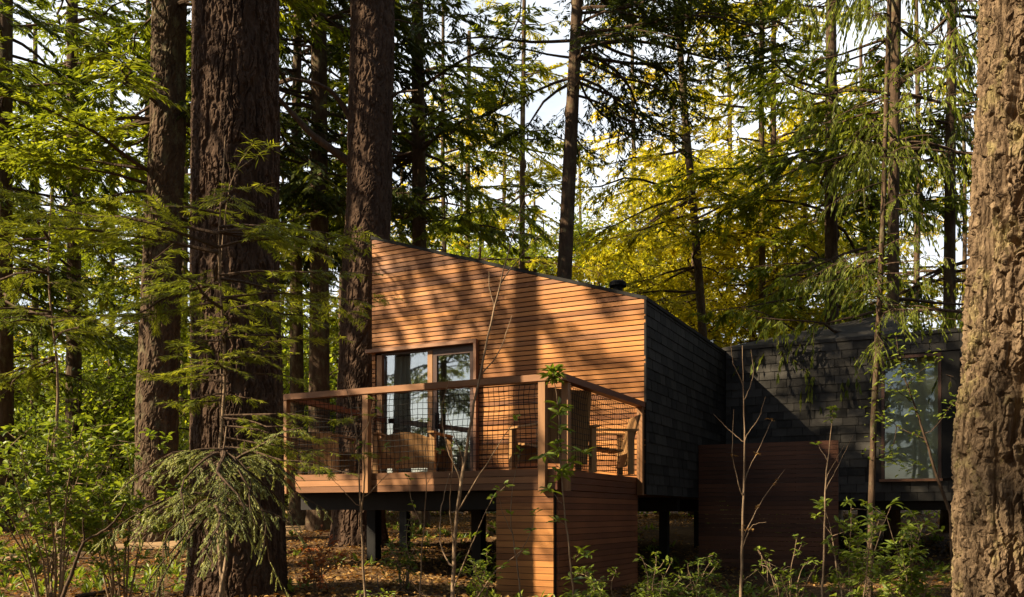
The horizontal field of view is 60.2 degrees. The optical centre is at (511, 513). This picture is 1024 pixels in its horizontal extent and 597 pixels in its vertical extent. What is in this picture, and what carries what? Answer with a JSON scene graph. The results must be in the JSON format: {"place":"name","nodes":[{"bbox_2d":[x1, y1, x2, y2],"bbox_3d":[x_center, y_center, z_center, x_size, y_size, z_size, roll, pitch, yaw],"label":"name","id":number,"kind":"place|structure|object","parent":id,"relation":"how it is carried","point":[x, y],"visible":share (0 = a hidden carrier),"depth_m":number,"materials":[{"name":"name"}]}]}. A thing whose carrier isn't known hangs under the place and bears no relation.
{"place":"outdoors","nodes":[
{"label":"outdoors","id":0,"kind":"place"},
{"bbox_2d":[0,511,305,560],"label":"path","id":1,"kind":"structure","parent":0,"point":[173,543],"depth_m":15.29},
{"bbox_2d":[0,502,950,596],"bbox_3d":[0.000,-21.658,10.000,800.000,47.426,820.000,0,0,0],"label":"ground","id":2,"kind":"structure","parent":0,"point":[686,533],"depth_m":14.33,"materials":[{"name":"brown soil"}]},
{"bbox_2d":[14,111,63,409],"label":"conifer tree","id":3,"kind":"object","parent":2,"relation":"on","point":[30,349],"visible":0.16,"depth_m":30.93,"materials":[{"name":"green plant"}]},
{"bbox_2d":[14,343,65,485],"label":"shrub","id":4,"kind":"object","parent":2,"relation":"on","point":[42,392],"visible":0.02,"depth_m":44.79,"materials":[{"name":"green plant"}]},
{"bbox_2d":[0,351,82,524],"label":"shrub","id":5,"kind":"object","parent":2,"relation":"on","point":[16,404],"visible":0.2,"depth_m":20.13,"materials":[{"name":"green plant"}]},
{"bbox_2d":[14,396,94,518],"bbox_3d":[-14.562,-1.337,26.821,3.999,4.823,5.200,0,0,-25],"label":"shrub","id":6,"kind":"object","parent":2,"relation":"on","point":[27,414],"visible":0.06,"depth_m":26.42,"materials":[{"name":"green plant"}]},
{"bbox_2d":[7,546,101,563],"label":"fallen branch","id":7,"kind":"object","parent":2,"relation":"on","point":[82,557],"visible":0.38,"depth_m":13.15,"materials":[{"name":"brown wood"}]},
{"bbox_2d":[13,149,97,416],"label":"conifer tree","id":8,"kind":"object","parent":2,"relation":"on","point":[40,307],"visible":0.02,"depth_m":45.84,"materials":[{"name":"green plant"}]},
{"bbox_2d":[0,414,118,530],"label":"shrub","id":9,"kind":"object","parent":2,"relation":"on","point":[29,461],"visible":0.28,"depth_m":18.75,"materials":[{"name":"green plant"}]},
{"bbox_2d":[0,189,135,587],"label":"young fir","id":10,"kind":"object","parent":2,"relation":"on","point":[34,365],"visible":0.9,"depth_m":8.15,"materials":[{"name":"green plant"}]},
{"bbox_2d":[13,26,141,517],"bbox_3d":[-18.823,-9.138,34.052,7.689,19.301,8.303,0,0,23],"label":"conifer tree","id":11,"kind":"object","parent":2,"relation":"on","point":[32,356],"visible":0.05,"depth_m":34.05,"materials":[{"name":"green plant"}]},
{"bbox_2d":[0,414,169,596],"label":"laurel shrub","id":12,"kind":"object","parent":2,"relation":"on","point":[44,482],"visible":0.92,"depth_m":7.29,"materials":[{"name":"green plant"}]},
{"bbox_2d":[44,78,141,504],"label":"conifer tree","id":13,"kind":"object","parent":2,"relation":"on","point":[113,260],"visible":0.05,"depth_m":37.90,"materials":[{"name":"green plant"}]},
{"bbox_2d":[60,503,125,596],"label":"dead branch","id":14,"kind":"object","parent":2,"relation":"on","point":[67,583],"visible":1,"depth_m":6.19,"materials":[{"name":"brown wood"}]},
{"bbox_2d":[0,0,190,532],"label":"conifer tree","id":15,"kind":"object","parent":2,"relation":"on","point":[7,39],"visible":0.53,"depth_m":18.99,"materials":[{"name":"green plant"}]},
{"bbox_2d":[17,425,185,596],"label":"laurel shrub","id":16,"kind":"object","parent":2,"relation":"on","point":[138,503],"visible":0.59,"depth_m":7.86,"materials":[{"name":"green plant"}]},
{"bbox_2d":[13,0,190,519],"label":"conifer tree","id":17,"kind":"object","parent":2,"relation":"on","point":[71,15],"visible":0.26,"depth_m":22.87,"materials":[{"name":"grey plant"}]},
{"bbox_2d":[14,320,189,510],"bbox_3d":[-18.031,-4.070,40.744,10.754,10.507,10.133,0,0,0],"label":"shrub","id":18,"kind":"object","parent":2,"relation":"on","point":[88,369],"visible":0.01,"depth_m":39.08,"materials":[{"name":"green plant"}]},
{"bbox_2d":[17,338,189,514],"bbox_3d":[-11.173,-2.009,24.293,5.445,5.591,5.322,0,0,25],"label":"shrub","id":19,"kind":"object","parent":2,"relation":"on","point":[103,413],"visible":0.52,"depth_m":23.49,"materials":[{"name":"green plant"}]},
{"bbox_2d":[31,0,189,392],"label":"conifer tree","id":20,"kind":"object","parent":2,"relation":"on","point":[124,292],"visible":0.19,"depth_m":26.40,"materials":[{"name":"green plant"}]},
{"bbox_2d":[90,169,142,363],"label":"conifer tree","id":21,"kind":"object","parent":2,"relation":"on","point":[128,265],"visible":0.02,"depth_m":49.94,"materials":[{"name":"green plant"}]},
{"bbox_2d":[62,381,187,509],"bbox_3d":[-13.676,-1.946,31.233,4.882,5.129,4.995,0,0,42],"label":"shrub","id":22,"kind":"object","parent":2,"relation":"on","point":[114,467],"visible":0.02,"depth_m":30.89,"materials":[{"name":"green plant"}]},
{"bbox_2d":[75,575,179,596],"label":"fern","id":23,"kind":"object","parent":2,"relation":"on","point":[89,594],"visible":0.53,"depth_m":9.32,"materials":[{"name":"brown plant"}]},
{"bbox_2d":[89,36,190,511],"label":"conifer tree","id":24,"kind":"object","parent":2,"relation":"on","point":[182,388],"visible":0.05,"depth_m":32.88,"materials":[{"name":"green plant"}]},
{"bbox_2d":[110,426,189,524],"bbox_3d":[-8.150,-0.631,21.003,3.080,2.856,2.368,0,0,19],"label":"shrub","id":25,"kind":"object","parent":2,"relation":"on","point":[181,447],"visible":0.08,"depth_m":20.72,"materials":[{"name":"green plant"}]},
{"bbox_2d":[0,0,350,541],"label":"pine tree","id":26,"kind":"object","parent":2,"relation":"on","point":[165,135],"visible":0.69,"depth_m":16.23,"materials":[{"name":"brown plant"}]},
{"bbox_2d":[0,136,405,596],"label":"young fir","id":27,"kind":"object","parent":2,"relation":"on","point":[264,236],"visible":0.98,"depth_m":6.77,"materials":[{"name":"green plant"}]},
{"bbox_2d":[87,426,332,596],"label":"weeping fir","id":28,"kind":"object","parent":2,"relation":"on","point":[215,505],"visible":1,"depth_m":5.96,"materials":[{"name":"green plant"}]},
{"bbox_2d":[182,0,287,596],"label":"pine tree","id":29,"kind":"object","parent":2,"relation":"on","point":[235,73],"visible":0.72,"depth_m":9.21,"materials":[{"name":"brown plant"}]},
{"bbox_2d":[132,332,338,517],"bbox_3d":[-7.197,-2.219,24.250,5.993,6.148,5.901,0,0,0],"label":"shrub","id":30,"kind":"object","parent":2,"relation":"on","point":[286,389],"visible":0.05,"depth_m":23.90,"materials":[{"name":"green plant"}]},
{"bbox_2d":[220,133,279,418],"bbox_3d":[-2.025,-0.925,6.976,0.320,4.139,0.448,0,0,37],"label":"pine shoot","id":31,"kind":"object","parent":2,"relation":"on","point":[253,145],"visible":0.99,"depth_m":6.90,"materials":[{"name":"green plant"}]},
{"bbox_2d":[190,193,330,411],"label":"conifer tree","id":32,"kind":"object","parent":2,"relation":"on","point":[284,346],"visible":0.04,"depth_m":39.68,"materials":[{"name":"green plant"}]},
{"bbox_2d":[188,296,338,401],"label":"shrub","id":33,"kind":"object","parent":2,"relation":"on","point":[303,337],"depth_m":42.20,"materials":[{"name":"green plant"}]},
{"bbox_2d":[83,0,462,524],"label":"conifer tree","id":34,"kind":"object","parent":2,"relation":"on","point":[297,264],"visible":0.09,"depth_m":21.86,"materials":[{"name":"green plant"}]},
{"bbox_2d":[281,292,337,401],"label":"shrub","id":35,"kind":"object","parent":2,"relation":"on","point":[305,350],"visible":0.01,"depth_m":40.36,"materials":[{"name":"green plant"}]},
{"bbox_2d":[282,48,344,389],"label":"conifer tree","id":36,"kind":"object","parent":2,"relation":"on","point":[333,352],"visible":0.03,"depth_m":35.94,"materials":[{"name":"green plant"}]},
{"bbox_2d":[120,0,510,530],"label":"conifer tree","id":37,"kind":"object","parent":2,"relation":"on","point":[319,354],"visible":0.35,"depth_m":19.30,"materials":[{"name":"plant"}]},
{"bbox_2d":[287,524,351,592],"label":"laurel shrub","id":38,"kind":"object","parent":2,"relation":"on","point":[319,576],"visible":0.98,"depth_m":9.58,"materials":[{"name":"green plant"}]},
{"bbox_2d":[279,0,417,547],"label":"pine tree","id":39,"kind":"object","parent":2,"relation":"on","point":[367,160],"visible":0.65,"depth_m":15.15,"materials":[{"name":"brown plant"}]},
{"bbox_2d":[304,378,393,517],"bbox_3d":[-4.027,-1.377,23.796,4.118,4.966,5.355,0,0,-17],"label":"shrub","id":40,"kind":"object","parent":2,"relation":"on","point":[334,403],"visible":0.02,"depth_m":22.97,"materials":[{"name":"green plant"}]},
{"bbox_2d":[333,376,410,596],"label":"sapling","id":41,"kind":"object","parent":2,"relation":"on","point":[362,544],"visible":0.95,"depth_m":7.39,"materials":[{"name":"brown plant"}]},
{"bbox_2d":[354,575,442,596],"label":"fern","id":42,"kind":"object","parent":2,"relation":"on","point":[407,592],"visible":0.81,"depth_m":9.66,"materials":[{"name":"plant"}]},
{"bbox_2d":[379,514,429,588],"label":"laurel shrub","id":43,"kind":"object","parent":2,"relation":"on","point":[408,560],"visible":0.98,"depth_m":10.15,"materials":[{"name":"green plant"}]},
{"bbox_2d":[390,171,448,247],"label":"conifer tree","id":44,"kind":"object","parent":2,"relation":"on","point":[406,184],"visible":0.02,"depth_m":42.00,"materials":[{"name":"green plant"}]},
{"bbox_2d":[405,411,444,596],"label":"sapling","id":45,"kind":"object","parent":2,"relation":"on","point":[438,449],"visible":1,"depth_m":7.70,"materials":[{"name":"brown plant"}]},
{"bbox_2d":[279,0,586,526],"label":"conifer tree","id":46,"kind":"object","parent":2,"relation":"on","point":[420,144],"visible":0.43,"depth_m":20.21,"materials":[{"name":"green plant"}]},
{"bbox_2d":[283,372,644,596],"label":"raised deck","id":47,"kind":"structure","parent":2,"relation":"on","point":[604,524],"depth_m":10.87,"materials":[{"name":"wood"}]},
{"bbox_2d":[290,432,355,474],"bbox_3d":[-2.775,-0.821,12.590,0.880,0.620,0.820,0,0,9],"label":"armchair","id":48,"kind":"object","parent":47,"relation":"on","point":[333,444],"visible":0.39,"depth_m":12.27,"materials":[{"name":"brown wood"}]},
{"bbox_2d":[371,431,452,472],"bbox_3d":[-1.369,-0.803,12.190,0.900,0.585,0.820,0,0,14],"label":"armchair","id":49,"kind":"object","parent":47,"relation":"on","point":[415,442],"visible":0.76,"depth_m":11.90,"materials":[{"name":"brown wood"}]},
{"bbox_2d":[508,388,599,472],"bbox_3d":[0.519,-1.011,11.091,0.840,1.000,0.820,0,0,-30],"label":"armchair","id":50,"kind":"object","parent":47,"relation":"on","point":[590,431],"visible":0.48,"depth_m":10.92,"materials":[{"name":"brown wood"}]},
{"bbox_2d":[571,414,640,475],"bbox_3d":[1.218,-0.901,11.754,0.878,0.780,0.730,0,0,-6],"label":"armchair","id":51,"kind":"object","parent":47,"relation":"on","point":[626,457],"visible":0.66,"depth_m":11.54,"materials":[{"name":"brown wood"}]},
{"bbox_2d":[391,7,545,514],"bbox_3d":[-2.107,-8.765,29.806,6.668,18.301,6.634,0,0,0],"label":"conifer tree","id":52,"kind":"object","parent":2,"relation":"on","point":[489,159],"visible":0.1,"depth_m":29.54,"materials":[{"name":"green plant"}]},
{"bbox_2d":[0,520,949,596],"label":"ground cover","id":53,"kind":"object","parent":2,"relation":"on","point":[88,586],"visible":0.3,"depth_m":11.87,"materials":[{"name":"green plant"}]},
{"bbox_2d":[448,545,502,596],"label":"laurel shrub","id":54,"kind":"object","parent":2,"relation":"on","point":[480,582],"visible":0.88,"depth_m":9.23,"materials":[{"name":"green plant"}]},
{"bbox_2d":[401,30,556,513],"bbox_3d":[-1.216,-8.806,32.493,7.324,18.302,6.410,0,0,-23],"label":"conifer tree","id":55,"kind":"object","parent":2,"relation":"on","point":[513,218],"visible":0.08,"depth_m":33.19,"materials":[{"name":"green plant"}]},
{"bbox_2d":[439,193,545,596],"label":"sapling","id":56,"kind":"object","parent":2,"relation":"on","point":[454,538],"visible":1,"depth_m":7.19,"materials":[{"name":"brown plant"}]},
{"bbox_2d":[438,202,553,270],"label":"broadleaf tree","id":57,"kind":"object","parent":2,"relation":"on","point":[480,255],"visible":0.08,"depth_m":32.47,"materials":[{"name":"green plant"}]},
{"bbox_2d":[429,119,583,263],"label":"conifer tree","id":58,"kind":"object","parent":2,"relation":"on","point":[513,213],"visible":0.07,"depth_m":39.65,"materials":[{"name":"green plant"}]},
{"bbox_2d":[492,445,540,596],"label":"sapling","id":59,"kind":"object","parent":2,"relation":"on","point":[512,512],"visible":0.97,"depth_m":7.90,"materials":[{"name":"brown plant"}]},
{"bbox_2d":[447,0,608,286],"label":"conifer tree","id":60,"kind":"object","parent":2,"relation":"on","point":[521,179],"visible":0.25,"depth_m":30.92,"materials":[{"name":"green plant"}]},
{"bbox_2d":[471,223,608,283],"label":"broadleaf tree","id":61,"kind":"object","parent":2,"relation":"on","point":[492,255],"visible":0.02,"depth_m":36.08,"materials":[{"name":"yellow plant"}]},
{"bbox_2d":[365,236,725,567],"bbox_3d":[0.918,-1.718,15.845,4.800,5.735,5.310,0,0,27],"label":"timber cabin","id":62,"kind":"object","parent":2,"relation":"on","point":[668,368],"visible":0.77,"depth_m":13.62,"materials":[{"name":"wood"}]},
{"bbox_2d":[377,344,472,472],"bbox_3d":[-1.365,-1.554,14.195,1.855,2.208,0.145,0,0,27],"label":"sliding door","id":63,"kind":"structure","parent":62,"relation":"in","point":[433,354],"depth_m":14.10,"materials":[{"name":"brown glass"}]},
{"bbox_2d":[392,353,426,472],"bbox_3d":[-1.599,-1.575,14.534,0.830,2.110,0.100,0,0,27],"label":"glass pane","id":64,"kind":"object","parent":63,"relation":"in","point":[410,368],"visible":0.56,"depth_m":14.57,"materials":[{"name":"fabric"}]},
{"bbox_2d":[445,353,469,470],"bbox_3d":[-0.809,-1.575,14.135,0.600,2.110,0.100,0,0,27],"label":"glass pane","id":65,"kind":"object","parent":63,"relation":"in","point":[457,367],"visible":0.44,"depth_m":14.16,"materials":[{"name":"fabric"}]},
{"bbox_2d":[529,364,597,596],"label":"sapling","id":66,"kind":"object","parent":2,"relation":"on","point":[566,467],"visible":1,"depth_m":7.59,"materials":[{"name":"green plant"}]},
{"bbox_2d":[551,151,603,270],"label":"conifer tree","id":67,"kind":"object","parent":2,"relation":"on","point":[579,167],"visible":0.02,"depth_m":49.93,"materials":[{"name":"green plant"}]},
{"bbox_2d":[564,574,608,596],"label":"laurel shrub","id":68,"kind":"object","parent":2,"relation":"on","point":[595,593],"visible":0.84,"depth_m":8.41,"materials":[{"name":"green plant"}]},
{"bbox_2d":[572,564,618,596],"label":"laurel shrub","id":69,"kind":"object","parent":2,"relation":"on","point":[592,581],"visible":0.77,"depth_m":9.21,"materials":[{"name":"green plant"}]},
{"bbox_2d":[399,0,822,279],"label":"conifer tree","id":70,"kind":"object","parent":2,"relation":"on","point":[674,19],"visible":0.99,"depth_m":18.77,"materials":[{"name":"green plant"}]},
{"bbox_2d":[516,179,706,300],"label":"broadleaf tree","id":71,"kind":"object","parent":2,"relation":"on","point":[578,228],"visible":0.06,"depth_m":32.93,"materials":[{"name":"yellow plant"}]},
{"bbox_2d":[572,208,717,300],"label":"broadleaf tree","id":72,"kind":"object","parent":2,"relation":"on","point":[609,237],"depth_m":35.80,"materials":[{"name":"yellow plant"}]},
{"bbox_2d":[561,45,736,301],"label":"conifer tree","id":73,"kind":"object","parent":2,"relation":"on","point":[612,145],"visible":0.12,"depth_m":36.01,"materials":[{"name":"green plant"}]},
{"bbox_2d":[630,551,685,596],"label":"laurel shrub","id":74,"kind":"object","parent":2,"relation":"on","point":[662,585],"visible":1,"depth_m":9.62,"materials":[{"name":"green plant"}]},
{"bbox_2d":[524,0,797,518],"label":"conifer tree","id":75,"kind":"object","parent":2,"relation":"on","point":[676,308],"visible":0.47,"depth_m":23.90,"materials":[{"name":"green plant"}]},
{"bbox_2d":[572,164,749,514],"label":"broadleaf tree","id":76,"kind":"object","parent":2,"relation":"on","point":[610,269],"visible":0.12,"depth_m":29.95,"materials":[{"name":"yellow plant"}]},
{"bbox_2d":[616,97,750,511],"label":"conifer tree","id":77,"kind":"object","parent":2,"relation":"on","point":[700,151],"visible":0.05,"depth_m":35.89,"materials":[{"name":"green plant"}]},
{"bbox_2d":[577,144,790,517],"bbox_3d":[5.342,-5.750,28.462,7.031,12.375,7.764,0,0,0],"label":"broadleaf tree","id":78,"kind":"object","parent":2,"relation":"on","point":[673,265],"visible":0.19,"depth_m":27.08,"materials":[{"name":"yellow plant"}]},
{"bbox_2d":[646,90,725,299],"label":"conifer tree","id":79,"kind":"object","parent":2,"relation":"on","point":[673,148],"visible":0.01,"depth_m":41.93,"materials":[{"name":"green plant"}]},
{"bbox_2d":[675,552,723,596],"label":"laurel shrub","id":80,"kind":"object","parent":2,"relation":"on","point":[696,588],"visible":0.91,"depth_m":10.52,"materials":[{"name":"green plant"}]},
{"bbox_2d":[689,583,748,596],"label":"laurel shrub","id":81,"kind":"object","parent":2,"relation":"on","point":[736,594],"visible":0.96,"depth_m":8.80,"materials":[{"name":"green plant"}]},
{"bbox_2d":[659,37,793,342],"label":"conifer tree","id":82,"kind":"object","parent":2,"relation":"on","point":[728,139],"visible":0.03,"depth_m":35.91,"materials":[{"name":"green plant"}]},
{"bbox_2d":[717,337,783,596],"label":"sapling","id":83,"kind":"object","parent":2,"relation":"on","point":[741,550],"visible":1,"depth_m":8.39,"materials":[{"name":"brown plant"}]},
{"bbox_2d":[620,0,887,514],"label":"conifer tree","id":84,"kind":"object","parent":2,"relation":"on","point":[762,251],"visible":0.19,"depth_m":25.99,"materials":[{"name":"green plant"}]},
{"bbox_2d":[699,440,838,575],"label":"screen wall","id":85,"kind":"structure","parent":2,"relation":"on","point":[781,500],"depth_m":14.44,"materials":[{"name":"brown wood"}]},
{"bbox_2d":[644,60,900,342],"bbox_3d":[8.856,-6.731,29.917,8.479,14.282,8.417,0,0,34],"label":"broadleaf tree","id":86,"kind":"object","parent":2,"relation":"on","point":[785,127],"visible":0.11,"depth_m":29.55,"materials":[{"name":"green plant"}]},
{"bbox_2d":[743,534,822,596],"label":"laurel shrub","id":87,"kind":"object","parent":2,"relation":"on","point":[777,585],"visible":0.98,"depth_m":9.62,"materials":[{"name":"green plant"}]},
{"bbox_2d":[661,3,905,514],"bbox_3d":[8.186,-8.824,27.480,7.662,18.525,7.536,0,0,0],"label":"conifer tree","id":88,"kind":"object","parent":2,"relation":"on","point":[773,138],"visible":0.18,"depth_m":26.81,"materials":[{"name":"green plant"}]},
{"bbox_2d":[695,141,908,514],"bbox_3d":[8.638,-5.427,27.076,6.771,11.740,7.472,0,0,0],"label":"broadleaf tree","id":89,"kind":"object","parent":2,"relation":"on","point":[802,257],"visible":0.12,"depth_m":26.19,"materials":[{"name":"green plant"}]},
{"bbox_2d":[765,81,859,326],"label":"conifer tree","id":90,"kind":"object","parent":2,"relation":"on","point":[816,219],"visible":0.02,"depth_m":39.93,"materials":[{"name":"green plant"}]},
{"bbox_2d":[652,0,977,525],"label":"conifer tree","id":91,"kind":"object","parent":2,"relation":"on","point":[774,167],"visible":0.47,"depth_m":20.35,"materials":[{"name":"green plant"}]},
{"bbox_2d":[810,405,852,596],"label":"sapling","id":92,"kind":"object","parent":2,"relation":"on","point":[825,489],"visible":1,"depth_m":8.99,"materials":[{"name":"brown plant"}]},
{"bbox_2d":[722,311,963,558],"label":"slate annexe","id":93,"kind":"structure","parent":2,"relation":"on","point":[833,363],"depth_m":15.80,"materials":[{"name":"black stone"}]},
{"bbox_2d":[879,352,942,481],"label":"window","id":94,"kind":"structure","parent":93,"relation":"attached to","point":[915,449],"depth_m":15.49,"materials":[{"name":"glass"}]},
{"bbox_2d":[745,43,966,330],"bbox_3d":[14.684,-10.058,37.283,8.728,20.301,7.638,0,0,45],"label":"conifer tree","id":95,"kind":"object","parent":2,"relation":"on","point":[860,78],"visible":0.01,"depth_m":37.29,"materials":[{"name":"green plant"}]},
{"bbox_2d":[733,0,979,553],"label":"conifer tree","id":96,"kind":"object","parent":2,"relation":"on","point":[895,178],"visible":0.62,"depth_m":16.40,"materials":[{"name":"green plant"}]},
{"bbox_2d":[811,496,903,596],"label":"laurel shrub","id":97,"kind":"object","parent":2,"relation":"on","point":[859,579],"visible":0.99,"depth_m":8.83,"materials":[{"name":"green plant"}]},
{"bbox_2d":[788,0,967,596],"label":"slim tree","id":98,"kind":"object","parent":2,"relation":"on","point":[887,108],"visible":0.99,"depth_m":10.56,"materials":[{"name":"green plant"}]},
{"bbox_2d":[818,0,979,532],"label":"conifer tree","id":99,"kind":"object","parent":2,"relation":"on","point":[949,224],"visible":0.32,"depth_m":18.93,"materials":[{"name":"green plant"}]},
{"bbox_2d":[866,327,955,596],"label":"tree","id":100,"kind":"object","parent":2,"relation":"on","point":[932,464],"visible":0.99,"depth_m":9.79,"materials":[{"name":"green plant"}]},
{"bbox_2d":[847,0,977,514],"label":"conifer tree","id":101,"kind":"object","parent":2,"relation":"on","point":[916,256],"visible":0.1,"depth_m":32.96,"materials":[{"name":"green plant"}]},
{"bbox_2d":[874,507,951,596],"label":"laurel shrub","id":102,"kind":"object","parent":2,"relation":"on","point":[906,585],"visible":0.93,"depth_m":9.39,"materials":[{"name":"green plant"}]},
{"bbox_2d":[900,86,968,329],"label":"conifer tree","id":103,"kind":"object","parent":2,"relation":"on","point":[964,251],"visible":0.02,"depth_m":41.93,"materials":[{"name":"green plant"}]},
{"bbox_2d":[950,0,1023,596],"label":"pine tree","id":104,"kind":"object","parent":2,"relation":"on","point":[987,503],"visible":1,"depth_m":4.48,"materials":[{"name":"brown plant"}]},
{"bbox_2d":[13,0,978,371],"label":"sky","id":105,"kind":"structure","parent":0,"point":[557,102],"materials":[{"name":"white"}]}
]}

